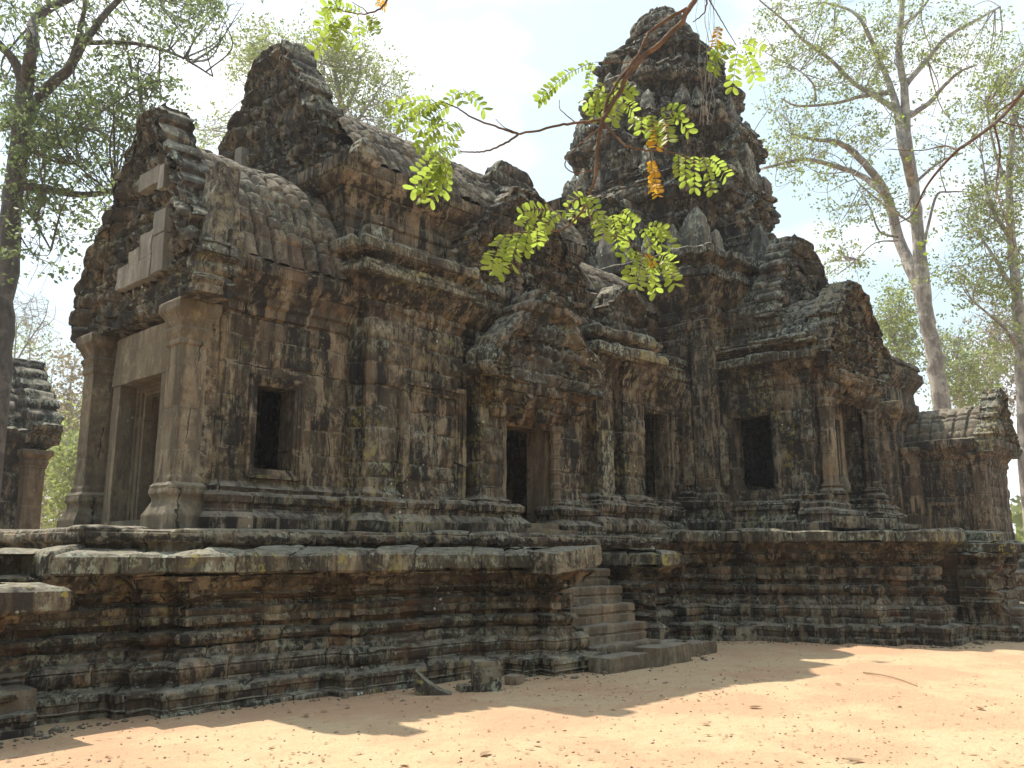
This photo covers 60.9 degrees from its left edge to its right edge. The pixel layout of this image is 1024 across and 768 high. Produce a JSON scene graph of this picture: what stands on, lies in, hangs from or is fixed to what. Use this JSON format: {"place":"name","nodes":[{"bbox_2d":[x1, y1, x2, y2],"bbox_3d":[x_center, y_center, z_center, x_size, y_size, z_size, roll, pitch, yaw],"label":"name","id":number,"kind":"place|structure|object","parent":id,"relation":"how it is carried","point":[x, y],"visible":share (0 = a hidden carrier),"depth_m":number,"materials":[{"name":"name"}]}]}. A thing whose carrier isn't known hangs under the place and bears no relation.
{"place":"outdoors","nodes":[
{"label":"outdoors","id":0,"kind":"place"},
{"bbox_2d":[306,0,387,59],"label":"leafy branch","id":1,"kind":"object","parent":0,"point":[325,13],"visible":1,"depth_m":2.57,"materials":[{"name":"green plant"}]},
{"bbox_2d":[0,640,1023,767],"bbox_3d":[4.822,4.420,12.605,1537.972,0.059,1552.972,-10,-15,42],"label":"ground","id":2,"kind":"structure","parent":0,"point":[1002,680],"depth_m":10.10,"materials":[{"name":"beige sand"}]},
{"bbox_2d":[0,684,36,726],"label":"stone block","id":3,"kind":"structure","parent":2,"relation":"on","point":[26,695],"depth_m":9.72,"materials":[{"name":"stone"}]},
{"bbox_2d":[0,357,63,528],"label":"library building","id":4,"kind":"structure","parent":2,"relation":"on","point":[35,427],"depth_m":23.95,"materials":[{"name":"stone"}]},
{"bbox_2d":[13,283,69,357],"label":"bare tree","id":5,"kind":"object","parent":2,"relation":"on","point":[25,314],"visible":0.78,"depth_m":61.88,"materials":[{"name":"grey plant"}]},
{"bbox_2d":[12,316,72,528],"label":"forest tree","id":6,"kind":"object","parent":2,"relation":"on","point":[26,340],"visible":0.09,"depth_m":71.58,"materials":[{"name":"green plant"}]},
{"bbox_2d":[26,334,83,527],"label":"forest tree","id":7,"kind":"object","parent":2,"relation":"on","point":[69,407],"visible":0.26,"depth_m":56.57,"materials":[{"name":"green plant"}]},
{"bbox_2d":[40,386,81,528],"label":"forest tree","id":8,"kind":"object","parent":2,"relation":"on","point":[65,461],"visible":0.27,"depth_m":43.19,"materials":[{"name":"green plant"}]},
{"bbox_2d":[0,0,270,496],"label":"broadleaf tree","id":9,"kind":"object","parent":2,"relation":"on","point":[23,111],"visible":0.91,"depth_m":21.73,"materials":[{"name":"green plant"}]},
{"bbox_2d":[173,2,441,151],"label":"broadleaf tree","id":10,"kind":"object","parent":2,"relation":"on","point":[333,57],"visible":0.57,"depth_m":44.74,"materials":[{"name":"green plant"}]},
{"bbox_2d":[415,669,451,695],"bbox_3d":[-1.111,4.218,12.306,0.524,0.365,0.296,1,-11,-4],"label":"wedge stone","id":11,"kind":"object","parent":2,"relation":"on","point":[424,686],"visible":0.95,"depth_m":12.16,"materials":[{"name":"stone"}]},
{"bbox_2d":[455,683,472,692],"bbox_3d":[-0.643,4.396,12.523,0.293,0.156,0.200,5,-12,-24],"label":"rock","id":12,"kind":"object","parent":2,"relation":"on","point":[464,687],"visible":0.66,"depth_m":12.45,"materials":[{"name":"stone"}]},
{"bbox_2d":[471,659,501,691],"bbox_3d":[-0.377,4.229,12.634,0.423,0.422,0.362,2,-11,-11],"label":"carved block","id":13,"kind":"object","parent":2,"relation":"on","point":[485,675],"depth_m":12.48,"materials":[{"name":"stone"}]},
{"bbox_2d":[0,625,1003,748],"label":"rubble","id":14,"kind":"object","parent":2,"relation":"on","point":[58,729],"depth_m":13.55,"materials":[{"name":"grey stone"}]},
{"bbox_2d":[0,5,1023,740],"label":"temple","id":15,"kind":"structure","parent":2,"relation":"on","point":[356,419],"depth_m":16.11,"materials":[{"name":"stone"}]},
{"bbox_2d":[73,200,109,256],"bbox_3d":[-7.728,-2.873,16.440,0.842,1.177,1.126,-54,-54,77],"label":"shrub","id":16,"kind":"object","parent":15,"relation":"on","point":[90,221],"visible":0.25,"depth_m":16.32,"materials":[{"name":"green plant"}]},
{"bbox_2d":[61,160,124,238],"bbox_3d":[-7.564,-3.425,16.424,1.545,1.510,1.551,-10,-15,42],"label":"shrub","id":17,"kind":"object","parent":15,"relation":"on","point":[104,207],"visible":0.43,"depth_m":16.29,"materials":[{"name":"green plant"}]},
{"bbox_2d":[839,473,850,492],"bbox_3d":[8.806,2.634,23.128,0.318,0.558,0.316,-10,-15,42],"label":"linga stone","id":18,"kind":"object","parent":15,"relation":"on","point":[843,479],"visible":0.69,"depth_m":23.02,"materials":[{"name":"stone"}]},
{"bbox_2d":[504,673,524,685],"bbox_3d":[0.040,4.476,13.128,0.246,0.206,0.356,-5,-12,25],"label":"rock","id":19,"kind":"object","parent":2,"relation":"on","point":[512,679],"visible":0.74,"depth_m":13.01,"materials":[{"name":"stone"}]},
{"bbox_2d":[40,416,1023,541],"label":"forest","id":20,"kind":"object","parent":2,"relation":"on","point":[1017,519],"depth_m":76.83,"materials":[{"name":"green plant"}]},
{"bbox_2d":[685,640,716,656],"bbox_3d":[3.441,5.147,16.904,0.580,0.302,1.281,-9,-14,40],"label":"stone slab","id":21,"kind":"object","parent":2,"relation":"on","point":[701,647],"depth_m":16.81,"materials":[{"name":"stone"}]},
{"bbox_2d":[705,624,724,640],"bbox_3d":[4.543,5.599,19.468,0.349,0.463,0.358,2,-11,-9],"label":"rubble stone","id":22,"kind":"object","parent":2,"relation":"on","point":[714,632],"visible":0.75,"depth_m":19.35,"materials":[{"name":"stone"}]},
{"bbox_2d":[844,757,862,760],"bbox_3d":[3.272,3.595,8.329,0.200,0.021,0.102,1,-11,-3],"label":"fallen leaf","id":23,"kind":"object","parent":2,"relation":"on","point":[853,759],"visible":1,"depth_m":8.35,"materials":[{"name":"beige plant"}]},
{"bbox_2d":[734,0,1022,410],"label":"pale trunk tree","id":24,"kind":"object","parent":2,"relation":"on","point":[913,264],"visible":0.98,"depth_m":42.70,"materials":[{"name":"green plant"}]},
{"bbox_2d":[863,671,917,685],"bbox_3d":[5.941,4.595,13.589,0.148,0.048,1.576,1,-11,-7],"label":"dry twig","id":25,"kind":"object","parent":2,"relation":"on","point":[887,676],"visible":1,"depth_m":13.76,"materials":[{"name":"beige wood"}]},
{"bbox_2d":[867,259,957,391],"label":"forest tree","id":26,"kind":"object","parent":2,"relation":"on","point":[904,315],"visible":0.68,"depth_m":62.53,"materials":[{"name":"green plant"}]},
{"bbox_2d":[906,21,1023,527],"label":"broadleaf tree","id":27,"kind":"object","parent":2,"relation":"on","point":[1001,87],"visible":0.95,"depth_m":35.38,"materials":[{"name":"green plant"}]},
{"bbox_2d":[916,319,1013,409],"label":"forest tree","id":28,"kind":"object","parent":2,"relation":"on","point":[957,393],"visible":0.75,"depth_m":66.07,"materials":[{"name":"green plant"}]},
{"bbox_2d":[951,286,1016,416],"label":"forest tree","id":29,"kind":"object","parent":2,"relation":"on","point":[993,332],"visible":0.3,"depth_m":75.57,"materials":[{"name":"green plant"}]},
{"bbox_2d":[0,0,1023,532],"label":"sky","id":30,"kind":"structure","parent":0,"point":[502,51],"materials":[{"name":"white"}]},
{"bbox_2d":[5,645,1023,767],"bbox_3d":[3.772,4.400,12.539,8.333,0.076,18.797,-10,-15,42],"label":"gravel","id":31,"kind":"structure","parent":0,"point":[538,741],"depth_m":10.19,"materials":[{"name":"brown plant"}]},
{"bbox_2d":[384,0,767,300],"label":"leafy branch","id":32,"kind":"object","parent":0,"point":[434,175],"visible":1,"depth_m":2.49,"materials":[{"name":"green plant"}]},
{"bbox_2d":[876,356,1023,605],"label":"gateway building","id":33,"kind":"structure","parent":0,"point":[944,468],"depth_m":30.90,"materials":[{"name":"stone"}]},
{"bbox_2d":[928,501,971,530],"bbox_3d":[15.377,4.803,30.502,1.370,1.361,0.351,-10,-15,42],"label":"window frame","id":34,"kind":"structure","parent":33,"relation":"in","point":[965,505],"depth_m":30.37,"materials":[{"name":"stone"}]},
{"bbox_2d":[880,88,1023,263],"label":"bare branch","id":35,"kind":"object","parent":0,"point":[1011,104],"visible":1,"depth_m":9.74,"materials":[{"name":"brown plant"}]}
]}

